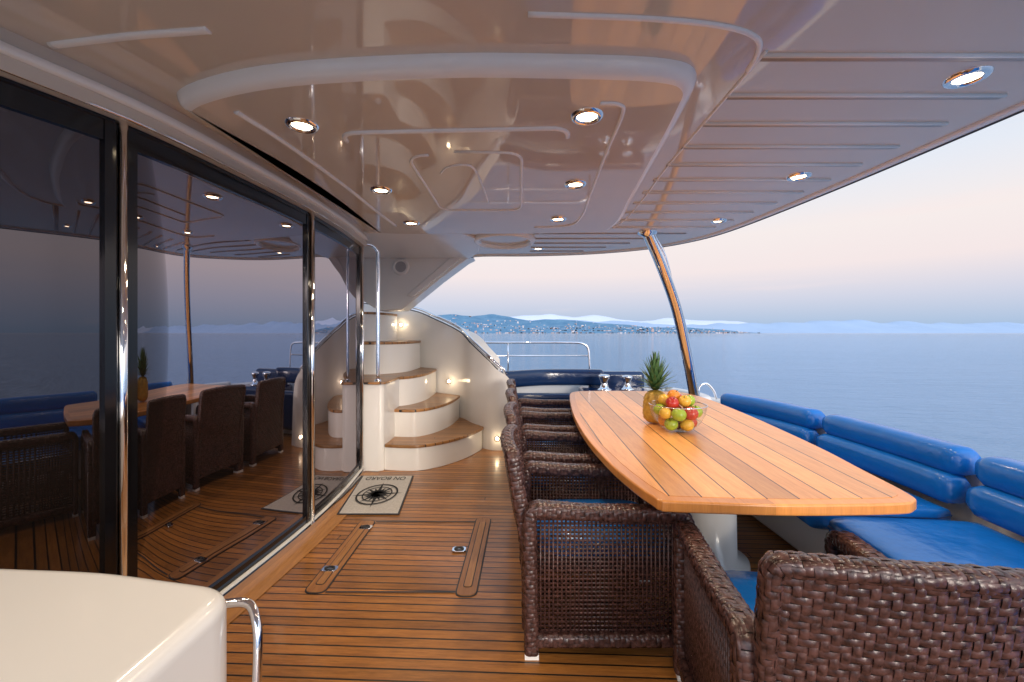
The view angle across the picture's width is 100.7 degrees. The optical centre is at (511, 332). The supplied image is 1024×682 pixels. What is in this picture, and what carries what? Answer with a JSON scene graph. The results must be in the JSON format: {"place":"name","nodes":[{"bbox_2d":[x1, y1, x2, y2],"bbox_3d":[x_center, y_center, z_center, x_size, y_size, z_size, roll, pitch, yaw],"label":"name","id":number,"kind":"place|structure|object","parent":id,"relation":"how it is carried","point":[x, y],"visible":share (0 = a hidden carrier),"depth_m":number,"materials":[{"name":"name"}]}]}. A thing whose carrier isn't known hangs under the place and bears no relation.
{"place":"outdoors","nodes":[
{"label":"outdoors","id":0,"kind":"place"},
{"bbox_2d":[0,69,365,246],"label":"header chrome","id":1,"kind":"object","parent":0,"point":[108,110],"visible":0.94,"depth_m":1.78,"materials":[{"name":"silver metal"}]},
{"bbox_2d":[474,234,535,248],"bbox_3d":[-0.080,-0.996,4.550,0.670,0.070,0.750,0,0,0],"label":"stair opening ring","id":2,"kind":"object","parent":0,"point":[531,239],"visible":0.67,"depth_m":4.55,"materials":[{"name":"white plastic"}]},
{"bbox_2d":[227,448,797,681],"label":"deck floor","id":3,"kind":"structure","parent":0,"point":[389,637],"depth_m":2.14,"materials":[{"name":"brown wood"}]},
{"bbox_2d":[0,569,262,681],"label":"white wet bar console","id":4,"kind":"object","parent":3,"relation":"on","point":[63,626],"visible":1,"depth_m":0.81,"materials":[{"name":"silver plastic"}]},
{"bbox_2d":[227,472,378,624],"bbox_3d":[-1.891,1.396,1.277,0.696,0.001,6.044,0,0,15],"label":"deck margin board","id":5,"kind":"object","parent":3,"relation":"on","point":[254,590],"visible":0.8,"depth_m":2.60,"materials":[{"name":"brown wood"}]},
{"bbox_2d":[337,476,413,514],"bbox_3d":[-1.160,1.388,3.695,0.495,0.017,0.937,0,0,-6],"label":"door mat","id":6,"kind":"object","parent":3,"relation":"on","point":[377,495],"depth_m":3.60,"materials":[{"name":"fabric"}]},
{"bbox_2d":[305,518,490,596],"bbox_3d":[-0.641,1.389,2.726,0.973,0.020,0.957,0,0,0],"label":"deck hatch","id":7,"kind":"object","parent":3,"relation":"on","point":[337,561],"visible":1,"depth_m":2.59,"materials":[{"name":"wood"}]},
{"bbox_2d":[364,242,508,471],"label":"spiral staircase","id":8,"kind":"structure","parent":3,"relation":"on","point":[435,387],"depth_m":5.09,"materials":[{"name":"white wood"}]},
{"bbox_2d":[485,341,590,370],"bbox_3d":[-0.524,0.447,6.600,3.502,0.630,0.038,0,0,0],"label":"side railing","id":9,"kind":"object","parent":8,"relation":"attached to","point":[539,342],"visible":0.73,"depth_m":6.59,"materials":[{"name":"silver metal"}]},
{"bbox_2d":[506,379,574,425],"bbox_3d":[0.364,0.949,4.480,0.847,0.902,0.655,0,0,0],"label":"wicker armchair","id":10,"kind":"object","parent":3,"relation":"on","point":[559,403],"visible":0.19,"depth_m":4.72,"materials":[{"name":"brown wicker"}]},
{"bbox_2d":[505,388,592,452],"bbox_3d":[0.364,0.949,3.699,0.847,0.902,0.655,0,0,-1],"label":"wicker armchair","id":11,"kind":"object","parent":3,"relation":"on","point":[566,418],"visible":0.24,"depth_m":3.92,"materials":[{"name":"brown wicker"}]},
{"bbox_2d":[503,401,636,552],"bbox_3d":[0.364,0.949,2.901,0.847,0.902,0.655,0,0,1],"label":"wicker armchair","id":12,"kind":"object","parent":3,"relation":"on","point":[511,412],"visible":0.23,"depth_m":2.87,"materials":[{"name":"brown wicker"}]},
{"bbox_2d":[502,369,648,407],"bbox_3d":[0.898,0.970,5.930,2.163,0.860,1.060,0,0,0],"label":"navy corner lounge","id":13,"kind":"object","parent":3,"relation":"on","point":[545,377],"visible":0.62,"depth_m":6.23,"materials":[{"name":"leather"}]},
{"bbox_2d":[597,374,611,390],"bbox_3d":[1.270,0.685,5.850,0.202,0.230,0.202,0,0,0],"label":"mooring winch","id":14,"kind":"object","parent":13,"relation":"on","point":[604,379],"visible":0.98,"depth_m":5.80,"materials":[{"name":"silver metal"}]},
{"bbox_2d":[620,375,633,390],"bbox_3d":[1.600,0.694,5.900,0.188,0.212,0.188,0,0,0],"label":"mooring winch","id":15,"kind":"object","parent":13,"relation":"on","point":[627,379],"visible":0.98,"depth_m":5.85,"materials":[{"name":"silver metal"}]},
{"bbox_2d":[500,424,694,659],"bbox_3d":[0.364,0.949,2.130,0.847,0.902,0.655,0,0,0],"label":"wicker armchair","id":16,"kind":"object","parent":3,"relation":"on","point":[586,536],"visible":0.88,"depth_m":1.84,"materials":[{"name":"brown wicker"}]},
{"bbox_2d":[570,391,916,570],"bbox_3d":[1.198,1.024,3.187,1.466,0.752,3.166,0,0,0],"label":"teak dining table","id":17,"kind":"object","parent":3,"relation":"on","point":[717,470],"visible":0.91,"depth_m":2.12,"materials":[{"name":"orange wood"}]},
{"bbox_2d":[636,351,674,422],"bbox_3d":[1.029,0.388,3.050,0.304,0.521,0.305,0,0,0],"label":"pineapple","id":18,"kind":"object","parent":17,"relation":"on","point":[655,381],"visible":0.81,"depth_m":3.01,"materials":[{"name":"green plant"}]},
{"bbox_2d":[649,390,707,431],"bbox_3d":[1.100,0.514,2.820,0.368,0.265,0.368,0,0,0],"label":"fruit bowl","id":19,"kind":"object","parent":17,"relation":"on","point":[687,415],"visible":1,"depth_m":2.75,"materials":[{"name":"multicoloured glass"}]},
{"bbox_2d":[672,520,1023,681],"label":"wicker armchair","id":20,"kind":"object","parent":3,"relation":"on","point":[848,606],"visible":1,"depth_m":0.94,"materials":[{"name":"brown wicker"}]},
{"bbox_2d":[720,393,1023,568],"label":"blue stern bench","id":21,"kind":"object","parent":3,"relation":"on","point":[970,507],"visible":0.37,"depth_m":2.31,"materials":[{"name":"leather"}]},
{"bbox_2d":[564,180,586,188],"bbox_3d":[0.400,-0.935,2.680,0.144,0.018,0.144,0,0,0],"label":"ceiling downlight","id":22,"kind":"object","parent":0,"point":[575,184],"visible":1,"depth_m":2.67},
{"bbox_2d":[438,314,750,332],"bbox_3d":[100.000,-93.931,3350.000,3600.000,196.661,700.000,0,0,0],"label":"coastal hills","id":23,"kind":"structure","parent":0,"point":[493,319],"depth_m":3328.22,"materials":[{"name":"blue"}]},
{"bbox_2d":[449,314,759,332],"bbox_3d":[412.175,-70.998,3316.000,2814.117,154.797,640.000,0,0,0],"label":"coastal town","id":24,"kind":"object","parent":23,"relation":"on","point":[652,330],"visible":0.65,"depth_m":3136.00},
{"bbox_2d":[512,314,744,324],"bbox_3d":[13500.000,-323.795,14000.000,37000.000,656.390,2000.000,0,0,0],"label":"mountains","id":25,"kind":"structure","parent":0,"point":[598,318],"depth_m":14352.78,"materials":[{"name":"white snow"}]},
{"bbox_2d":[637,230,699,395],"bbox_3d":[1.748,-0.038,4.602,1.310,1.977,0.217,0,0,-43],"label":"roof support post","id":26,"kind":"object","parent":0,"point":[656,251],"visible":0.8,"depth_m":4.49,"materials":[{"name":"silver metal"}]},
{"bbox_2d":[364,112,1023,323],"label":"sky","id":27,"kind":"structure","parent":0,"point":[937,235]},
{"bbox_2d":[475,333,1023,461],"bbox_3d":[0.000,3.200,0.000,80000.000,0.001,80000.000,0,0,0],"label":"sea","id":28,"kind":"structure","parent":0,"point":[965,389],"depth_m":38.09,"materials":[{"name":"liquid"}]},
{"bbox_2d":[516,385,719,402],"bbox_3d":[-0.349,2.180,2.349,6.301,2.840,9.099,0,0,0],"label":"yacht hull","id":29,"kind":"object","parent":28,"relation":"on","point":[554,389],"visible":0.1,"depth_m":6.63,"materials":[{"name":"plastic"}]},
{"bbox_2d":[220,468,361,593],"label":"white sill","id":30,"kind":"structure","parent":29,"relation":"on","point":[275,550],"depth_m":2.72,"materials":[{"name":"silver metal"}]},
{"bbox_2d":[102,119,117,574],"bbox_3d":[-1.619,0.253,1.703,0.035,2.195,0.043,0,0,17],"label":"black stile","id":31,"kind":"object","parent":30,"relation":"on","point":[110,353],"visible":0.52,"depth_m":1.70,"materials":[{"name":"black metal"}]},
{"bbox_2d":[118,120,127,575],"bbox_3d":[-1.586,0.250,1.732,0.030,2.240,0.030,0,0,0],"label":"chrome stile","id":32,"kind":"object","parent":30,"relation":"on","point":[123,347],"visible":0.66,"depth_m":1.72,"materials":[{"name":"silver metal"}]},
{"bbox_2d":[128,129,137,576],"bbox_3d":[-1.600,0.253,1.774,0.035,2.195,0.041,0,0,14],"label":"black stile","id":33,"kind":"object","parent":30,"relation":"on","point":[132,353],"visible":0.35,"depth_m":1.77,"materials":[{"name":"black metal"}]},
{"bbox_2d":[210,516,306,591],"bbox_3d":[-1.525,1.323,2.398,0.052,0.055,1.291,0,0,6],"label":"bottom rail","id":34,"kind":"object","parent":30,"relation":"on","point":[239,570],"visible":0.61,"depth_m":2.49,"materials":[{"name":"metal"}]},
{"bbox_2d":[138,153,304,587],"bbox_3d":[-1.528,0.255,2.399,0.031,2.090,1.238,0,0,6],"label":"glass pane","id":35,"kind":"object","parent":34,"relation":"on","point":[221,383],"visible":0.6,"depth_m":2.19,"materials":[{"name":"black"}]},
{"bbox_2d":[305,214,309,522],"bbox_3d":[-1.465,0.253,3.025,0.037,2.195,0.042,0,0,0],"label":"black stile","id":36,"kind":"object","parent":30,"relation":"on","point":[307,370],"visible":0.58,"depth_m":3.01,"materials":[{"name":"black metal"}]},
{"bbox_2d":[310,213,314,521],"bbox_3d":[-1.440,0.250,3.059,0.030,2.240,0.030,0,0,0],"label":"chrome stile","id":37,"kind":"object","parent":30,"relation":"on","point":[312,367],"visible":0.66,"depth_m":3.05,"materials":[{"name":"silver metal"}]},
{"bbox_2d":[315,464,359,515],"bbox_3d":[-1.481,1.323,3.648,0.051,0.055,1.139,0,0,-3],"label":"bottom rail","id":38,"kind":"object","parent":30,"relation":"on","point":[326,501],"visible":0.77,"depth_m":3.51,"materials":[{"name":"metal"}]},
{"bbox_2d":[315,230,357,506],"bbox_3d":[-1.485,0.255,3.648,0.031,2.090,1.087,0,0,-3],"label":"glass pane","id":39,"kind":"object","parent":38,"relation":"on","point":[336,363],"visible":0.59,"depth_m":3.52,"materials":[{"name":"black"}]},
{"bbox_2d":[358,247,360,468],"bbox_3d":[-1.515,0.253,4.201,0.035,2.195,0.040,0,0,-5],"label":"black stile","id":40,"kind":"object","parent":30,"relation":"on","point":[359,359],"visible":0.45,"depth_m":4.18,"materials":[{"name":"metal"}]},
{"bbox_2d":[361,246,363,468],"bbox_3d":[-1.495,0.250,4.238,0.030,2.240,0.030,0,0,0],"label":"chrome stile","id":41,"kind":"object","parent":30,"relation":"on","point":[362,357],"visible":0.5,"depth_m":4.22,"materials":[{"name":"silver metal"}]},
{"bbox_2d":[222,469,364,598],"bbox_3d":[-1.977,1.377,1.289,0.582,0.045,5.967,0,0,15],"label":"sill chrome","id":42,"kind":"object","parent":29,"relation":"on","point":[245,581],"visible":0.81,"depth_m":2.71,"materials":[{"name":"silver metal"}]},
{"bbox_2d":[0,0,1023,254],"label":"roof slab","id":43,"kind":"structure","parent":29,"relation":"on","point":[242,36],"depth_m":1.50,"materials":[{"name":"white plastic"}]},
{"bbox_2d":[46,26,211,48],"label":"ceiling ridge","id":44,"kind":"structure","parent":43,"relation":"on","point":[128,36],"depth_m":1.42,"materials":[{"name":"white plastic"}]},
{"bbox_2d":[0,27,365,246],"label":"header fascia","id":45,"kind":"structure","parent":43,"relation":"attached to","point":[34,75],"depth_m":1.78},
{"bbox_2d":[0,76,114,139],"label":"top rail","id":46,"kind":"object","parent":45,"relation":"attached to","point":[22,98],"visible":0.91,"depth_m":1.53,"materials":[{"name":"black metal"}]},
{"bbox_2d":[0,40,368,241],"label":"ceiling trim","id":47,"kind":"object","parent":45,"relation":"attached to","point":[25,57],"visible":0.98,"depth_m":1.77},
{"bbox_2d":[128,125,308,224],"bbox_3d":[-1.525,-0.812,2.398,0.052,0.095,1.291,0,0,6],"label":"top rail","id":48,"kind":"object","parent":45,"relation":"attached to","point":[155,148],"visible":0.9,"depth_m":2.15,"materials":[{"name":"black metal"}]},
{"bbox_2d":[309,214,360,254],"bbox_3d":[-1.481,-0.812,3.648,0.051,0.095,1.139,0,0,-3],"label":"top rail","id":49,"kind":"object","parent":45,"relation":"attached to","point":[327,229],"visible":0.79,"depth_m":3.51,"materials":[{"name":"metal"}]},
{"bbox_2d":[364,257,474,311],"bbox_3d":[-1.606,-0.650,5.735,2.188,0.720,0.430,0,0,0],"label":"flybridge support","id":50,"kind":"object","parent":43,"relation":"on","point":[407,284],"visible":0.7,"depth_m":5.55,"materials":[{"name":"white plastic"}]},
{"bbox_2d":[364,230,481,258],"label":"stair soffit","id":51,"kind":"structure","parent":43,"relation":"on","point":[389,245],"depth_m":4.74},
{"bbox_2d":[177,53,696,233],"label":"hardtop roof","id":52,"kind":"structure","parent":43,"relation":"attached to","point":[334,99],"depth_m":1.94,"materials":[{"name":"white plastic"}]},
{"bbox_2d":[284,117,318,133],"bbox_3d":[-0.950,-0.935,1.920,0.144,0.018,0.144,0,0,0],"label":"ceiling downlight","id":53,"kind":"object","parent":52,"relation":"attached to","point":[301,125],"visible":1,"depth_m":1.91,"materials":[{"name":"white glass"}]},
{"bbox_2d":[233,111,396,226],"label":"ceiling ridge","id":54,"kind":"structure","parent":52,"relation":"attached to","point":[279,139],"depth_m":2.25,"materials":[{"name":"white plastic"}]},
{"bbox_2d":[370,186,391,194],"bbox_3d":[-0.860,-0.935,2.790,0.144,0.018,0.144,0,0,0],"label":"ceiling downlight","id":55,"kind":"object","parent":52,"relation":"attached to","point":[381,190],"visible":1,"depth_m":2.78,"materials":[{"name":"white glass"}]},
{"bbox_2d":[403,221,419,225],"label":"ceiling downlight","id":56,"kind":"object","parent":52,"relation":"attached to","point":[411,223],"visible":1,"depth_m":3.63,"materials":[{"name":"white glass"}]},
{"bbox_2d":[342,126,569,143],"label":"ceiling ridge","id":57,"kind":"structure","parent":52,"relation":"attached to","point":[346,135],"depth_m":1.96,"materials":[{"name":"white plastic"}]},
{"bbox_2d":[409,151,522,210],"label":"ceiling ridge","id":58,"kind":"structure","parent":52,"relation":"on","point":[469,152],"depth_m":2.46,"materials":[{"name":"white plastic"}]},
{"bbox_2d":[453,164,488,202],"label":"ceiling ridge","id":59,"kind":"structure","parent":52,"relation":"attached to","point":[477,175],"depth_m":2.52,"materials":[{"name":"white plastic"}]},
{"bbox_2d":[550,216,566,221],"bbox_3d":[0.380,-0.935,3.500,0.144,0.018,0.144,0,0,0],"label":"ceiling downlight","id":60,"kind":"object","parent":52,"relation":"attached to","point":[557,219],"visible":1,"depth_m":3.48,"materials":[{"name":"white glass"}]},
{"bbox_2d":[534,102,625,227],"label":"ceiling ridge","id":61,"kind":"structure","parent":52,"relation":"attached to","point":[622,113],"depth_m":2.18,"materials":[{"name":"white plastic"}]},
{"bbox_2d":[570,107,603,125],"bbox_3d":[0.325,-0.935,1.840,0.144,0.018,0.144,0,0,0],"label":"ceiling downlight","id":62,"kind":"object","parent":52,"relation":"in","point":[586,116],"visible":1,"depth_m":1.83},
{"bbox_2d":[530,251,583,251],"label":"ceiling slat groove","id":63,"kind":"object","parent":43,"relation":"attached to","point":[556,251],"visible":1,"depth_m":5.18},
{"bbox_2d":[531,247,605,247],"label":"ceiling slat groove","id":64,"kind":"object","parent":43,"relation":"attached to","point":[568,247],"visible":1,"depth_m":4.95},
{"bbox_2d":[534,243,629,243],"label":"ceiling slat groove","id":65,"kind":"object","parent":43,"relation":"attached to","point":[581,243],"visible":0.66,"depth_m":4.72},
{"bbox_2d":[536,238,643,238],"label":"ceiling slat groove","id":66,"kind":"object","parent":43,"relation":"attached to","point":[589,238],"visible":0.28,"depth_m":4.49},
{"bbox_2d":[534,233,686,233],"bbox_3d":[0.985,-0.999,4.270,1.530,0.013,0.030,0,0,0],"label":"ceiling slat groove","id":67,"kind":"object","parent":43,"relation":"attached to","point":[606,233],"visible":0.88,"depth_m":4.26},
{"bbox_2d":[528,11,762,72],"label":"ceiling ridge","id":68,"kind":"structure","parent":43,"relation":"on","point":[755,38],"depth_m":1.35,"materials":[{"name":"white plastic"}]},
{"bbox_2d":[533,50,767,234],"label":"ceiling ridge","id":69,"kind":"structure","parent":43,"relation":"attached to","point":[718,106],"depth_m":2.03,"materials":[{"name":"white plastic"}]},
{"bbox_2d":[614,227,715,227],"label":"ceiling slat edge","id":70,"kind":"object","parent":43,"relation":"attached to","point":[664,227],"visible":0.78,"depth_m":4.00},
{"bbox_2d":[619,220,733,220],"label":"ceiling slat edge","id":71,"kind":"object","parent":43,"relation":"attached to","point":[671,220],"visible":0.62,"depth_m":3.75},
{"bbox_2d":[625,212,751,213],"bbox_3d":[1.468,-0.999,3.530,1.055,0.012,0.030,0,0,0],"label":"ceiling slat groove","id":72,"kind":"object","parent":43,"relation":"attached to","point":[688,213],"visible":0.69,"depth_m":3.53},
{"bbox_2d":[626,212,753,212],"bbox_3d":[1.468,-0.999,3.510,1.055,0.021,0.016,0,0,0],"label":"ceiling slat edge","id":73,"kind":"object","parent":43,"relation":"attached to","point":[690,212],"visible":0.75,"depth_m":3.50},
{"bbox_2d":[633,203,773,204],"bbox_3d":[1.483,-0.999,3.280,1.095,0.012,0.030,0,0,0],"label":"ceiling slat groove","id":74,"kind":"object","parent":43,"relation":"attached to","point":[703,204],"visible":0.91,"depth_m":3.29},
{"bbox_2d":[634,202,776,203],"bbox_3d":[1.483,-0.999,3.260,1.095,0.021,0.016,0,0,0],"label":"ceiling slat edge","id":75,"kind":"object","parent":43,"relation":"attached to","point":[705,203],"visible":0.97,"depth_m":3.25,"materials":[{"name":"white plastic"}]},
{"bbox_2d":[710,218,727,223],"bbox_3d":[1.840,-0.995,3.780,0.144,0.018,0.144,0,0,0],"label":"ceiling downlight","id":76,"kind":"object","parent":43,"relation":"attached to","point":[716,221],"visible":1,"depth_m":3.77,"materials":[{"name":"white glass"}]},
{"bbox_2d":[643,191,803,193],"bbox_3d":[1.498,-0.999,3.010,1.135,0.021,0.016,0,0,0],"label":"ceiling slat edge","id":77,"kind":"object","parent":43,"relation":"attached to","point":[724,192],"visible":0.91,"depth_m":3.00,"materials":[{"name":"white plastic"}]},
{"bbox_2d":[653,180,826,181],"bbox_3d":[1.498,-0.999,2.780,1.144,0.012,0.030,0,0,0],"label":"ceiling slat groove","id":78,"kind":"object","parent":43,"relation":"attached to","point":[739,181],"visible":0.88,"depth_m":2.79},
{"bbox_2d":[654,179,830,180],"bbox_3d":[1.498,-0.999,2.760,1.144,0.021,0.016,0,0,0],"label":"ceiling slat edge","id":79,"kind":"object","parent":43,"relation":"attached to","point":[738,180],"visible":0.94,"depth_m":2.76,"materials":[{"name":"white plastic"}]},
{"bbox_2d":[473,102,1023,256],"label":"roof rim","id":80,"kind":"object","parent":43,"relation":"attached to","point":[979,124],"visible":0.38,"depth_m":2.62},
{"bbox_2d":[471,110,1023,257],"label":"roof rubber edge","id":81,"kind":"object","parent":80,"relation":"attached to","point":[995,122],"visible":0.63,"depth_m":2.70,"materials":[{"name":"black rubber"}]},
{"bbox_2d":[666,165,858,166],"bbox_3d":[1.495,-0.999,2.530,1.149,0.012,0.030,0,0,0],"label":"ceiling slat groove","id":82,"kind":"object","parent":43,"relation":"attached to","point":[762,166],"visible":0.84,"depth_m":2.54},
{"bbox_2d":[667,163,862,165],"bbox_3d":[1.495,-0.999,2.510,1.149,0.021,0.016,0,0,0],"label":"ceiling slat edge","id":83,"kind":"object","parent":43,"relation":"attached to","point":[766,164],"visible":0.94,"depth_m":2.50,"materials":[{"name":"white plastic"}]},
{"bbox_2d":[681,147,895,148],"bbox_3d":[1.493,-0.999,2.290,1.154,0.012,0.030,0,0,0],"label":"ceiling slat groove","id":84,"kind":"object","parent":43,"relation":"attached to","point":[788,148],"visible":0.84,"depth_m":2.29},
{"bbox_2d":[683,145,899,147],"bbox_3d":[1.493,-0.999,2.270,1.154,0.021,0.016,0,0,0],"label":"ceiling slat edge","id":85,"kind":"object","parent":43,"relation":"attached to","point":[792,146],"visible":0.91,"depth_m":2.26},
{"bbox_2d":[785,172,811,180],"bbox_3d":[1.830,-0.995,2.710,0.144,0.018,0.144,0,0,0],"label":"ceiling downlight","id":86,"kind":"object","parent":43,"relation":"attached to","point":[800,176],"visible":1,"depth_m":2.70,"materials":[{"name":"white glass"}]},
{"bbox_2d":[703,125,943,126],"bbox_3d":[1.490,-0.999,2.040,1.159,0.012,0.030,0,0,0],"label":"ceiling slat groove","id":87,"kind":"object","parent":43,"relation":"attached to","point":[823,125],"visible":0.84,"depth_m":2.03},
{"bbox_2d":[703,122,948,124],"bbox_3d":[1.490,-0.999,2.020,1.159,0.021,0.016,0,0,0],"label":"ceiling slat edge","id":88,"kind":"object","parent":43,"relation":"attached to","point":[826,123],"visible":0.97,"depth_m":2.01,"materials":[{"name":"white plastic"}]},
{"bbox_2d":[726,98,999,99],"bbox_3d":[1.488,-0.999,1.800,1.164,0.012,0.030,0,0,0],"label":"ceiling slat groove","id":89,"kind":"object","parent":43,"relation":"attached to","point":[862,98],"visible":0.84,"depth_m":1.80},
{"bbox_2d":[728,93,1007,97],"bbox_3d":[1.488,-0.999,1.780,1.164,0.021,0.016,0,0,0],"label":"ceiling slat edge","id":90,"kind":"object","parent":43,"relation":"attached to","point":[868,95],"visible":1,"depth_m":1.77,"materials":[{"name":"white plastic"}]},
{"bbox_2d":[759,58,1023,61],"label":"ceiling slat groove","id":91,"kind":"object","parent":43,"relation":"attached to","point":[892,60],"visible":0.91,"depth_m":1.55},
{"bbox_2d":[762,53,1023,57],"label":"ceiling slat edge","id":92,"kind":"object","parent":43,"relation":"attached to","point":[893,55],"visible":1,"depth_m":1.52,"materials":[{"name":"white plastic"}]},
{"bbox_2d":[941,66,994,88],"bbox_3d":[1.780,-0.995,1.660,0.144,0.018,0.144,0,0,0],"label":"ceiling downlight","id":93,"kind":"object","parent":43,"relation":"attached to","point":[968,77],"visible":1,"depth_m":1.65,"materials":[{"name":"white glass"}]},
{"bbox_2d":[698,382,717,398],"bbox_3d":[2.310,0.685,5.020,0.247,0.200,0.028,0,0,0],"label":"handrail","id":94,"kind":"object","parent":29,"relation":"attached to","point":[710,386],"visible":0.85,"depth_m":5.01,"materials":[{"name":"silver metal"}]},
{"bbox_2d":[559,319,1023,332],"bbox_3d":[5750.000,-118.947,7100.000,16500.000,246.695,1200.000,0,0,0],"label":"hills","id":95,"kind":"structure","parent":0,"point":[855,326],"depth_m":6957.57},
{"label":"bottom rail","id":96,"kind":"object","parent":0,"visible":0},
{"bbox_2d":[0,106,101,572],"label":"glass pane","id":97,"kind":"object","parent":96,"relation":"on","point":[50,346],"visible":0.7,"depth_m":1.54,"materials":[{"name":"black"}]}
]}

